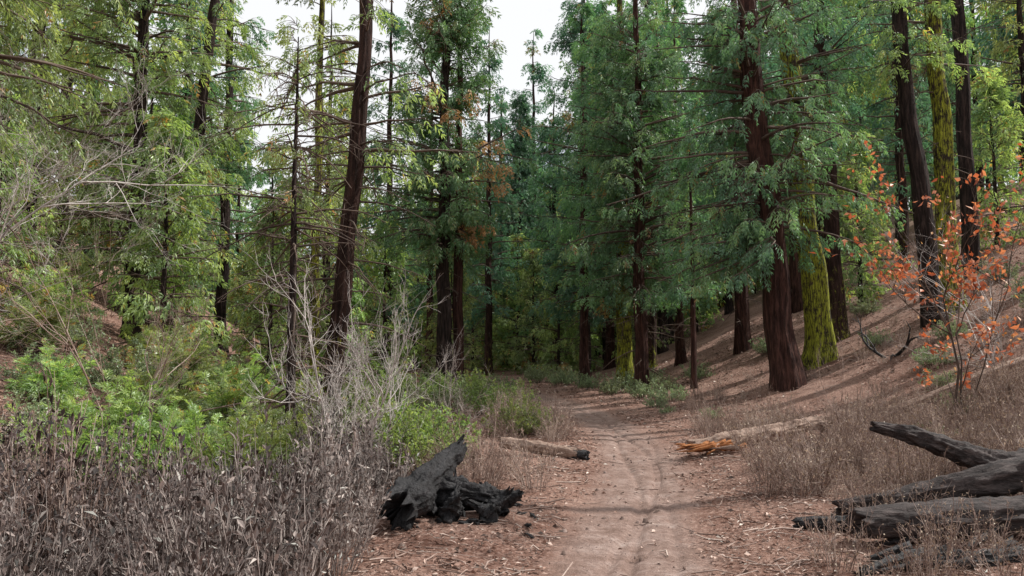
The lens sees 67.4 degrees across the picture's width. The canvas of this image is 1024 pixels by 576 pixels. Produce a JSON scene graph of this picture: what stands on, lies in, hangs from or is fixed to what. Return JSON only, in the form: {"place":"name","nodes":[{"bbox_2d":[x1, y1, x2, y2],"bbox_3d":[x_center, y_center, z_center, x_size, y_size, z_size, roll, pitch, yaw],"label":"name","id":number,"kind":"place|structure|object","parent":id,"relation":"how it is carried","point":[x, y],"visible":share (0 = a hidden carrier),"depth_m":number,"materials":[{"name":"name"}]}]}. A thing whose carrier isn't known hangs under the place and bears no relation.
{"place":"outdoors","nodes":[
{"label":"outdoors","id":0,"kind":"place"},
{"bbox_2d":[0,0,1018,262],"label":"sky","id":1,"kind":"structure","parent":0,"point":[519,18],"materials":[{"name":"white"}]},
{"bbox_2d":[0,181,1023,575],"bbox_3d":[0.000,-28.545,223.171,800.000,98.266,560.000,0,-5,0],"label":"ground","id":2,"kind":"structure","parent":0,"point":[720,331],"depth_m":13.57,"materials":[{"name":"soil"}]},
{"bbox_2d":[0,80,68,309],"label":"young cedar tree","id":3,"kind":"object","parent":2,"relation":"on","point":[13,249],"visible":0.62,"depth_m":15.85,"materials":[{"name":"green plant"}]},
{"bbox_2d":[0,285,91,362],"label":"shrub","id":4,"kind":"object","parent":2,"relation":"on","point":[40,331],"visible":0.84,"depth_m":12.75,"materials":[{"name":"green plant"}]},
{"bbox_2d":[0,0,91,283],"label":"young cedar tree","id":5,"kind":"object","parent":2,"relation":"on","point":[7,30],"visible":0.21,"depth_m":18.40,"materials":[{"name":"green plant"}]},
{"bbox_2d":[0,342,92,388],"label":"sage shrub","id":6,"kind":"object","parent":2,"relation":"on","point":[8,372],"visible":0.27,"depth_m":11.23,"materials":[{"name":"green plant"}]},
{"bbox_2d":[0,381,99,434],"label":"sage shrub","id":7,"kind":"object","parent":2,"relation":"on","point":[35,408],"visible":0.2,"depth_m":9.45,"materials":[{"name":"green plant"}]},
{"bbox_2d":[3,338,102,409],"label":"young cedar shrub","id":8,"kind":"object","parent":2,"relation":"on","point":[65,377],"visible":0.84,"depth_m":10.58,"materials":[{"name":"green plant"}]},
{"bbox_2d":[0,261,106,333],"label":"young cedar shrub","id":9,"kind":"object","parent":2,"relation":"on","point":[55,289],"visible":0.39,"depth_m":15.88,"materials":[{"name":"green plant"}]},
{"bbox_2d":[0,0,135,308],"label":"incense cedar tree","id":10,"kind":"object","parent":2,"relation":"on","point":[28,81],"visible":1,"depth_m":12.22,"materials":[{"name":"green plant"}]},
{"bbox_2d":[0,400,135,502],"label":"young cedar shrub","id":11,"kind":"object","parent":2,"relation":"on","point":[81,442],"visible":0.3,"depth_m":7.81,"materials":[{"name":"green plant"}]},
{"bbox_2d":[34,307,111,357],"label":"sage shrub","id":12,"kind":"object","parent":2,"relation":"on","point":[89,334],"visible":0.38,"depth_m":14.48,"materials":[{"name":"green plant"}]},
{"bbox_2d":[3,0,155,272],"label":"incense cedar tree","id":13,"kind":"object","parent":2,"relation":"on","point":[96,89],"visible":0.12,"depth_m":27.82,"materials":[{"name":"green plant"}]},
{"bbox_2d":[0,0,160,275],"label":"incense cedar tree","id":14,"kind":"object","parent":2,"relation":"on","point":[42,20],"visible":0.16,"depth_m":22.61,"materials":[{"name":"green plant"}]},
{"bbox_2d":[0,77,172,303],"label":"bare tree","id":15,"kind":"object","parent":2,"relation":"on","point":[37,167],"visible":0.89,"depth_m":11.95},
{"bbox_2d":[30,2,164,257],"bbox_3d":[-18.423,-12.247,35.302,6.706,23.036,7.550,4,-6,-37],"label":"incense cedar tree","id":16,"kind":"object","parent":2,"relation":"on","point":[118,63],"visible":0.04,"depth_m":34.82,"materials":[{"name":"green plant"}]},
{"bbox_2d":[0,363,219,575],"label":"dry weeds","id":17,"kind":"object","parent":2,"relation":"on","point":[53,493],"visible":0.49,"depth_m":5.22,"materials":[{"name":"brown plant"}]},
{"bbox_2d":[39,368,195,466],"bbox_3d":[-4.708,1.624,9.149,1.901,1.334,1.851,2,-5,-17],"label":"young cedar shrub","id":18,"kind":"object","parent":2,"relation":"on","point":[116,415],"visible":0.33,"depth_m":8.98,"materials":[{"name":"green plant"}]},
{"bbox_2d":[0,183,247,419],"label":"bare shrub","id":19,"kind":"object","parent":2,"relation":"on","point":[64,343],"visible":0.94,"depth_m":10.19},
{"bbox_2d":[41,42,209,323],"bbox_3d":[-11.992,-3.300,25.385,5.319,9.632,4.249,-2,-5,23],"label":"young cedar tree","id":20,"kind":"object","parent":2,"relation":"on","point":[180,116],"visible":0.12,"depth_m":25.14,"materials":[{"name":"green plant"}]},
{"bbox_2d":[0,0,251,339],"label":"incense cedar tree","id":21,"kind":"object","parent":2,"relation":"on","point":[144,10],"visible":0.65,"depth_m":20.04,"materials":[{"name":"green plant"}]},
{"bbox_2d":[80,337,178,390],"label":"sage shrub","id":22,"kind":"object","parent":2,"relation":"on","point":[116,371],"visible":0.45,"depth_m":13.42,"materials":[{"name":"green plant"}]},
{"bbox_2d":[99,350,213,423],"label":"young cedar shrub","id":23,"kind":"object","parent":2,"relation":"on","point":[180,402],"visible":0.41,"depth_m":12.01,"materials":[{"name":"green plant"}]},
{"bbox_2d":[120,319,202,368],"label":"young cedar shrub","id":24,"kind":"object","parent":2,"relation":"on","point":[129,348],"visible":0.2,"depth_m":16.37,"materials":[{"name":"green plant"}]},
{"bbox_2d":[80,405,247,499],"bbox_3d":[-3.607,1.907,8.016,1.901,1.334,1.851,0,-5,-2],"label":"young cedar shrub","id":25,"kind":"object","parent":2,"relation":"on","point":[169,439],"visible":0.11,"depth_m":7.94,"materials":[{"name":"green plant"}]},
{"bbox_2d":[101,107,233,380],"bbox_3d":[-8.191,-1.004,18.136,3.644,6.599,2.911,3,-6,-35],"label":"young cedar tree","id":26,"kind":"object","parent":2,"relation":"on","point":[166,121],"visible":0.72,"depth_m":18.11,"materials":[{"name":"green plant"}]},
{"bbox_2d":[0,29,340,348],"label":"bare tree","id":27,"kind":"object","parent":2,"relation":"on","point":[81,202],"visible":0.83,"depth_m":14.46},
{"bbox_2d":[125,319,235,406],"bbox_3d":[-6.459,1.447,14.927,2.175,1.746,2.033,4,-6,-36],"label":"young cedar shrub","id":28,"kind":"object","parent":2,"relation":"on","point":[198,366],"visible":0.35,"depth_m":14.79,"materials":[{"name":"green plant"}]},
{"bbox_2d":[102,0,271,319],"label":"incense cedar tree","id":29,"kind":"object","parent":2,"relation":"on","point":[185,91],"visible":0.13,"depth_m":30.53,"materials":[{"name":"green plant"}]},
{"bbox_2d":[130,395,267,463],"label":"young cedar shrub","id":30,"kind":"object","parent":2,"relation":"on","point":[191,415],"visible":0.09,"depth_m":9.03,"materials":[{"name":"green plant"}]},
{"bbox_2d":[0,391,419,575],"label":"dry brush","id":31,"kind":"object","parent":2,"relation":"on","point":[234,525],"visible":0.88,"depth_m":4.33,"materials":[{"name":"brown plant"}]},
{"bbox_2d":[143,0,293,334],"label":"pine tree","id":32,"kind":"object","parent":2,"relation":"on","point":[213,10],"visible":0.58,"depth_m":24.68,"materials":[{"name":"green plant"}]},
{"bbox_2d":[172,0,277,352],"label":"pine tree","id":33,"kind":"object","parent":2,"relation":"on","point":[245,174],"visible":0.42,"depth_m":28.20,"materials":[{"name":"green plant"}]},
{"bbox_2d":[181,360,276,436],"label":"young cedar shrub","id":34,"kind":"object","parent":2,"relation":"on","point":[231,394],"visible":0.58,"depth_m":13.71,"materials":[{"name":"green plant"}]},
{"bbox_2d":[163,411,308,497],"bbox_3d":[-2.716,1.840,7.803,1.616,1.134,1.574,-4,-6,40],"label":"young cedar shrub","id":35,"kind":"object","parent":2,"relation":"on","point":[274,448],"visible":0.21,"depth_m":7.74,"materials":[{"name":"green plant"}]},
{"bbox_2d":[196,345,285,417],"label":"young cedar shrub","id":36,"kind":"object","parent":2,"relation":"on","point":[254,370],"visible":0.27,"depth_m":17.21,"materials":[{"name":"green plant"}]},
{"bbox_2d":[212,194,320,406],"bbox_3d":[-6.598,0.417,21.052,3.342,6.051,2.669,-1,-5,8],"label":"young cedar tree","id":37,"kind":"object","parent":2,"relation":"on","point":[237,342],"visible":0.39,"depth_m":20.90,"materials":[{"name":"green plant"}]},
{"bbox_2d":[205,398,335,478],"bbox_3d":[-2.729,1.867,8.832,1.711,1.200,1.666,3,-6,-36],"label":"young cedar shrub","id":38,"kind":"object","parent":2,"relation":"on","point":[271,422],"visible":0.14,"depth_m":8.81,"materials":[{"name":"green plant"}]},
{"bbox_2d":[181,15,385,451],"bbox_3d":[-3.466,-0.545,12.217,3.059,7.791,2.973,0,-5,0],"label":"pine tree","id":39,"kind":"object","parent":2,"relation":"on","point":[296,197],"visible":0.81,"depth_m":12.25,"materials":[{"name":"green plant"}]},
{"bbox_2d":[241,174,345,386],"bbox_3d":[-7.490,-0.073,26.084,4.231,7.661,3.380,3,-6,-34],"label":"young cedar tree","id":40,"kind":"object","parent":2,"relation":"on","point":[306,251],"visible":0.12,"depth_m":26.03,"materials":[{"name":"green plant"}]},
{"bbox_2d":[256,0,384,393],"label":"incense cedar tree","id":41,"kind":"object","parent":2,"relation":"on","point":[320,29],"visible":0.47,"depth_m":21.19,"materials":[{"name":"green plant"}]},
{"bbox_2d":[276,5,383,384],"bbox_3d":[-8.030,-4.075,33.334,5.014,17.253,5.082,0,-5,-2],"label":"incense cedar tree","id":42,"kind":"object","parent":2,"relation":"on","point":[329,109],"visible":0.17,"depth_m":33.23,"materials":[{"name":"green plant"}]},
{"bbox_2d":[320,277,380,397],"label":"young cedar tree","id":43,"kind":"object","parent":2,"relation":"on","point":[353,311],"visible":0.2,"depth_m":23.88,"materials":[{"name":"green plant"}]},
{"bbox_2d":[242,246,465,457],"bbox_3d":[-1.782,1.012,9.030,2.734,2.821,2.401,1,-5,-16],"label":"bare shrub","id":44,"kind":"object","parent":2,"relation":"on","point":[356,354],"visible":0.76,"depth_m":8.60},
{"bbox_2d":[234,0,478,443],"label":"incense cedar tree","id":45,"kind":"object","parent":2,"relation":"on","point":[360,87],"visible":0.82,"depth_m":14.14,"materials":[{"name":"green plant"}]},
{"bbox_2d":[331,0,434,372],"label":"fir tree","id":46,"kind":"object","parent":2,"relation":"on","point":[393,32],"visible":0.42,"depth_m":37.73,"materials":[{"name":"green plant"}]},
{"bbox_2d":[346,215,422,390],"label":"young cedar tree","id":47,"kind":"object","parent":2,"relation":"on","point":[384,289],"visible":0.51,"depth_m":33.00,"materials":[{"name":"green plant"}]},
{"bbox_2d":[336,393,447,467],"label":"green shrub","id":48,"kind":"object","parent":2,"relation":"on","point":[393,402],"visible":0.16,"depth_m":10.03,"materials":[{"name":"green plant"}]},
{"bbox_2d":[378,369,433,406],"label":"green shrub","id":49,"kind":"object","parent":2,"relation":"on","point":[404,381],"visible":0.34,"depth_m":19.66,"materials":[{"name":"green plant"}]},
{"bbox_2d":[361,401,454,474],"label":"green shrub","id":50,"kind":"object","parent":2,"relation":"on","point":[414,445],"visible":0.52,"depth_m":9.17,"materials":[{"name":"green plant"}]},
{"bbox_2d":[323,0,537,384],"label":"incense cedar tree","id":51,"kind":"object","parent":2,"relation":"on","point":[447,217],"visible":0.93,"depth_m":27.81,"materials":[{"name":"green plant"}]},
{"bbox_2d":[393,50,477,380],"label":"pine tree","id":52,"kind":"object","parent":2,"relation":"on","point":[430,280],"visible":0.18,"depth_m":41.97,"materials":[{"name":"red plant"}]},
{"bbox_2d":[391,405,481,465],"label":"green shrub","id":53,"kind":"object","parent":2,"relation":"on","point":[427,426],"visible":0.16,"depth_m":10.03,"materials":[{"name":"green plant"}]},
{"bbox_2d":[403,249,480,380],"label":"young cedar tree","id":54,"kind":"object","parent":2,"relation":"on","point":[428,343],"visible":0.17,"depth_m":37.85,"materials":[{"name":"green plant"}]},
{"bbox_2d":[423,383,476,413],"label":"sage shrub","id":55,"kind":"object","parent":2,"relation":"on","point":[444,397],"visible":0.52,"depth_m":19.66,"materials":[{"name":"green plant"}]},
{"bbox_2d":[403,336,509,440],"bbox_3d":[-1.080,1.913,12.640,1.810,2.539,1.911,4,-6,-39],"label":"bare shrub","id":56,"kind":"object","parent":2,"relation":"on","point":[461,402],"visible":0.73,"depth_m":12.63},
{"bbox_2d":[376,434,537,537],"bbox_3d":[-0.463,1.795,6.946,1.423,0.807,1.357,0,-5,0],"label":"charred log","id":57,"kind":"object","parent":2,"relation":"on","point":[433,487],"visible":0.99,"depth_m":6.82,"materials":[{"name":"black wood"}]},
{"bbox_2d":[409,0,504,391],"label":"incense cedar tree","id":58,"kind":"object","parent":2,"relation":"on","point":[457,307],"visible":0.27,"depth_m":28.63,"materials":[{"name":"green plant"}]},
{"bbox_2d":[452,248,503,373],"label":"young cedar tree","id":59,"kind":"object","parent":2,"relation":"on","point":[469,340],"visible":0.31,"depth_m":48.51,"materials":[{"name":"green plant"}]},
{"bbox_2d":[402,379,587,492],"bbox_3d":[0.144,2.181,12.796,2.238,1.103,9.647,0,-5,5],"label":"dry brush","id":60,"kind":"object","parent":2,"relation":"on","point":[472,460],"visible":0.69,"depth_m":9.06,"materials":[{"name":"beige plant"}]},
{"bbox_2d":[470,94,527,307],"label":"fir tree","id":61,"kind":"object","parent":2,"relation":"on","point":[497,135],"visible":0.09,"depth_m":58.60,"materials":[{"name":"green plant"}]},
{"bbox_2d":[463,24,535,375],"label":"fir tree","id":62,"kind":"object","parent":2,"relation":"on","point":[487,287],"visible":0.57,"depth_m":46.38,"materials":[{"name":"green plant"}]},
{"bbox_2d":[480,397,541,436],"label":"green shrub","id":63,"kind":"object","parent":2,"relation":"on","point":[520,420],"visible":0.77,"depth_m":13.98,"materials":[{"name":"green plant"}]},
{"bbox_2d":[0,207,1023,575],"bbox_3d":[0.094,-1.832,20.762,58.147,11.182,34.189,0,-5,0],"label":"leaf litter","id":64,"kind":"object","parent":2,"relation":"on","point":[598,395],"visible":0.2,"depth_m":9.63,"materials":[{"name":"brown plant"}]},
{"bbox_2d":[0,261,1023,575],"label":"fallen twigs","id":65,"kind":"object","parent":2,"relation":"on","point":[794,561],"depth_m":7.47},
{"bbox_2d":[1,0,1023,375],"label":"distant forest","id":66,"kind":"object","parent":2,"relation":"on","point":[981,36],"visible":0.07,"depth_m":51.51,"materials":[{"name":"green plant"}]},
{"bbox_2d":[475,89,550,366],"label":"fir tree","id":67,"kind":"object","parent":2,"relation":"on","point":[520,103],"visible":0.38,"depth_m":57.47,"materials":[{"name":"green plant"}]},
{"bbox_2d":[492,233,541,369],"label":"young cedar tree","id":68,"kind":"object","parent":2,"relation":"on","point":[505,322],"visible":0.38,"depth_m":51.88,"materials":[{"name":"green plant"}]},
{"bbox_2d":[500,248,556,373],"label":"young cedar tree","id":69,"kind":"object","parent":2,"relation":"on","point":[527,279],"visible":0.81,"depth_m":46.68,"materials":[{"name":"green plant"}]},
{"bbox_2d":[496,28,569,323],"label":"fir tree","id":70,"kind":"object","parent":2,"relation":"on","point":[538,73],"visible":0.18,"depth_m":64.60,"materials":[{"name":"green plant"}]},
{"bbox_2d":[504,88,579,371],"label":"incense cedar tree","id":71,"kind":"object","parent":2,"relation":"on","point":[543,183],"visible":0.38,"depth_m":50.43,"materials":[{"name":"green plant"}]},
{"bbox_2d":[498,437,589,460],"bbox_3d":[0.488,2.425,11.579,1.470,0.296,0.232,-2,-5,24],"label":"fallen log","id":72,"kind":"object","parent":2,"relation":"on","point":[568,452],"visible":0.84,"depth_m":11.48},
{"bbox_2d":[529,253,592,376],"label":"young cedar tree","id":73,"kind":"object","parent":2,"relation":"on","point":[562,343],"visible":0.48,"depth_m":42.85,"materials":[{"name":"green plant"}]},
{"bbox_2d":[531,0,611,383],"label":"pine tree","id":74,"kind":"object","parent":2,"relation":"on","point":[584,359],"visible":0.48,"depth_m":34.29,"materials":[{"name":"green plant"}]},
{"bbox_2d":[520,0,629,378],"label":"incense cedar tree","id":75,"kind":"object","parent":2,"relation":"on","point":[573,34],"visible":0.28,"depth_m":39.55,"materials":[{"name":"green plant"}]},
{"bbox_2d":[551,243,605,371],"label":"young cedar tree","id":76,"kind":"object","parent":2,"relation":"on","point":[564,335],"visible":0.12,"depth_m":45.47,"materials":[{"name":"green plant"}]},
{"bbox_2d":[329,415,843,572],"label":"pebbles","id":77,"kind":"object","parent":2,"relation":"on","point":[645,520],"visible":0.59,"depth_m":7.39,"materials":[{"name":"stone"}]},
{"bbox_2d":[578,0,629,369],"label":"pine tree","id":78,"kind":"object","parent":2,"relation":"on","point":[609,349],"visible":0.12,"depth_m":43.74,"materials":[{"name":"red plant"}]},
{"bbox_2d":[525,0,704,384],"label":"incense cedar tree","id":79,"kind":"object","parent":2,"relation":"on","point":[624,330],"visible":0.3,"depth_m":31.03,"materials":[{"name":"green plant"}]},
{"bbox_2d":[558,0,740,391],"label":"incense cedar tree","id":80,"kind":"object","parent":2,"relation":"on","point":[636,274],"visible":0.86,"depth_m":27.48,"materials":[{"name":"green plant"}]},
{"bbox_2d":[614,0,709,367],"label":"fir tree","id":81,"kind":"object","parent":2,"relation":"on","point":[652,354],"visible":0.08,"depth_m":35.79,"materials":[{"name":"green plant"}]},
{"bbox_2d":[629,0,723,354],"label":"incense cedar tree","id":82,"kind":"object","parent":2,"relation":"on","point":[660,322],"visible":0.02,"depth_m":40.81,"materials":[{"name":"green plant"}]},
{"bbox_2d":[648,0,713,365],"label":"pine tree","id":83,"kind":"object","parent":2,"relation":"on","point":[680,352],"visible":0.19,"depth_m":33.29,"materials":[{"name":"green plant"}]},
{"bbox_2d":[652,115,726,388],"bbox_3d":[5.654,-1.060,25.239,2.845,9.334,3.009,3,-6,-32],"label":"incense cedar tree","id":84,"kind":"object","parent":2,"relation":"on","point":[679,293],"visible":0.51,"depth_m":25.14,"materials":[{"name":"green plant"}]},
{"bbox_2d":[679,0,787,354],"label":"incense cedar tree","id":85,"kind":"object","parent":2,"relation":"on","point":[742,333],"visible":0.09,"depth_m":29.86,"materials":[{"name":"green plant"}]},
{"bbox_2d":[675,415,832,453],"bbox_3d":[3.927,2.289,12.058,3.260,0.459,0.896,3,-6,-34],"label":"broken log","id":86,"kind":"object","parent":2,"relation":"on","point":[721,441],"visible":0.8,"depth_m":11.76,"materials":[{"name":"orange wood"}]},
{"bbox_2d":[601,0,913,391],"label":"incense cedar tree","id":87,"kind":"object","parent":2,"relation":"on","point":[766,228],"visible":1,"depth_m":19.90,"materials":[{"name":"green plant"}]},
{"bbox_2d":[708,0,893,370],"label":"incense cedar tree","id":88,"kind":"object","parent":2,"relation":"on","point":[818,325],"visible":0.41,"depth_m":21.86,"materials":[{"name":"green plant"}]},
{"bbox_2d":[744,1,857,313],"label":"pine tree","id":89,"kind":"object","parent":2,"relation":"on","point":[796,292],"visible":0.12,"depth_m":35.00,"materials":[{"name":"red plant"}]},
{"bbox_2d":[739,0,888,341],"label":"pine tree","id":90,"kind":"object","parent":2,"relation":"on","point":[838,310],"visible":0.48,"depth_m":24.50,"materials":[{"name":"green plant"}]},
{"bbox_2d":[780,9,869,252],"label":"incense cedar tree","id":91,"kind":"object","parent":2,"relation":"on","point":[819,227],"visible":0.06,"depth_m":42.29,"materials":[{"name":"green plant"}]},
{"bbox_2d":[653,286,1023,575],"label":"dry brush","id":92,"kind":"object","parent":2,"relation":"on","point":[995,397],"visible":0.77,"depth_m":8.86,"materials":[{"name":"beige plant"}]},
{"bbox_2d":[784,305,905,451],"bbox_3d":[4.433,1.298,10.321,1.586,2.233,1.842,1,-5,-7],"label":"bare shrub","id":93,"kind":"object","parent":2,"relation":"on","point":[836,410],"visible":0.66,"depth_m":10.06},
{"bbox_2d":[820,129,916,305],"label":"young cedar tree","id":94,"kind":"object","parent":2,"relation":"on","point":[861,290],"visible":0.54,"depth_m":28.91,"materials":[{"name":"green plant"}]},
{"bbox_2d":[833,0,957,328],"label":"pine tree","id":95,"kind":"object","parent":2,"relation":"on","point":[923,215],"visible":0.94,"depth_m":21.19,"materials":[{"name":"green plant"}]},
{"bbox_2d":[837,0,957,269],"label":"fir tree","id":96,"kind":"object","parent":2,"relation":"on","point":[904,191],"visible":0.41,"depth_m":33.54,"materials":[{"name":"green plant"}]},
{"bbox_2d":[791,421,1023,575],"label":"fallen tree log","id":97,"kind":"object","parent":2,"relation":"on","point":[996,474],"visible":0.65,"depth_m":6.39,"materials":[{"name":"grey wood"}]},
{"bbox_2d":[809,136,1023,427],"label":"orange leaf sapling","id":98,"kind":"object","parent":2,"relation":"on","point":[967,269],"visible":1,"depth_m":12.29,"materials":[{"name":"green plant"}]},
{"bbox_2d":[818,356,1023,432],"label":"fallen log","id":99,"kind":"object","parent":2,"relation":"on","point":[931,394],"visible":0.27,"depth_m":13.83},
{"bbox_2d":[848,0,1001,315],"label":"pine tree","id":100,"kind":"object","parent":2,"relation":"on","point":[943,154],"visible":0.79,"depth_m":21.83,"materials":[{"name":"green plant"}]},
{"bbox_2d":[864,0,1009,227],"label":"incense cedar tree","id":101,"kind":"object","parent":2,"relation":"on","point":[947,72],"visible":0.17,"depth_m":37.45,"materials":[{"name":"green plant"}]},
{"bbox_2d":[856,198,1023,384],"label":"bare shrub","id":102,"kind":"object","parent":2,"relation":"on","point":[977,319],"visible":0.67,"depth_m":14.68,"materials":[{"name":"grey plant"}]},
{"bbox_2d":[949,0,1003,278],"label":"pine tree","id":103,"kind":"object","parent":2,"relation":"on","point":[963,120],"visible":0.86,"depth_m":25.97,"materials":[{"name":"brown plant"}]},
{"bbox_2d":[955,71,1023,250],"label":"young cedar tree","id":104,"kind":"object","parent":2,"relation":"on","point":[994,100],"visible":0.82,"depth_m":29.34,"materials":[{"name":"green plant"}]},
{"bbox_2d":[971,0,1023,187],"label":"incense cedar tree","id":105,"kind":"object","parent":2,"relation":"on","point":[1018,27],"visible":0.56,"depth_m":39.35,"materials":[{"name":"green plant"}]},
{"bbox_2d":[413,376,704,575],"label":"dirt path","id":106,"kind":"structure","parent":0,"point":[591,558],"depth_m":7.61,"materials":[{"name":"soil"}]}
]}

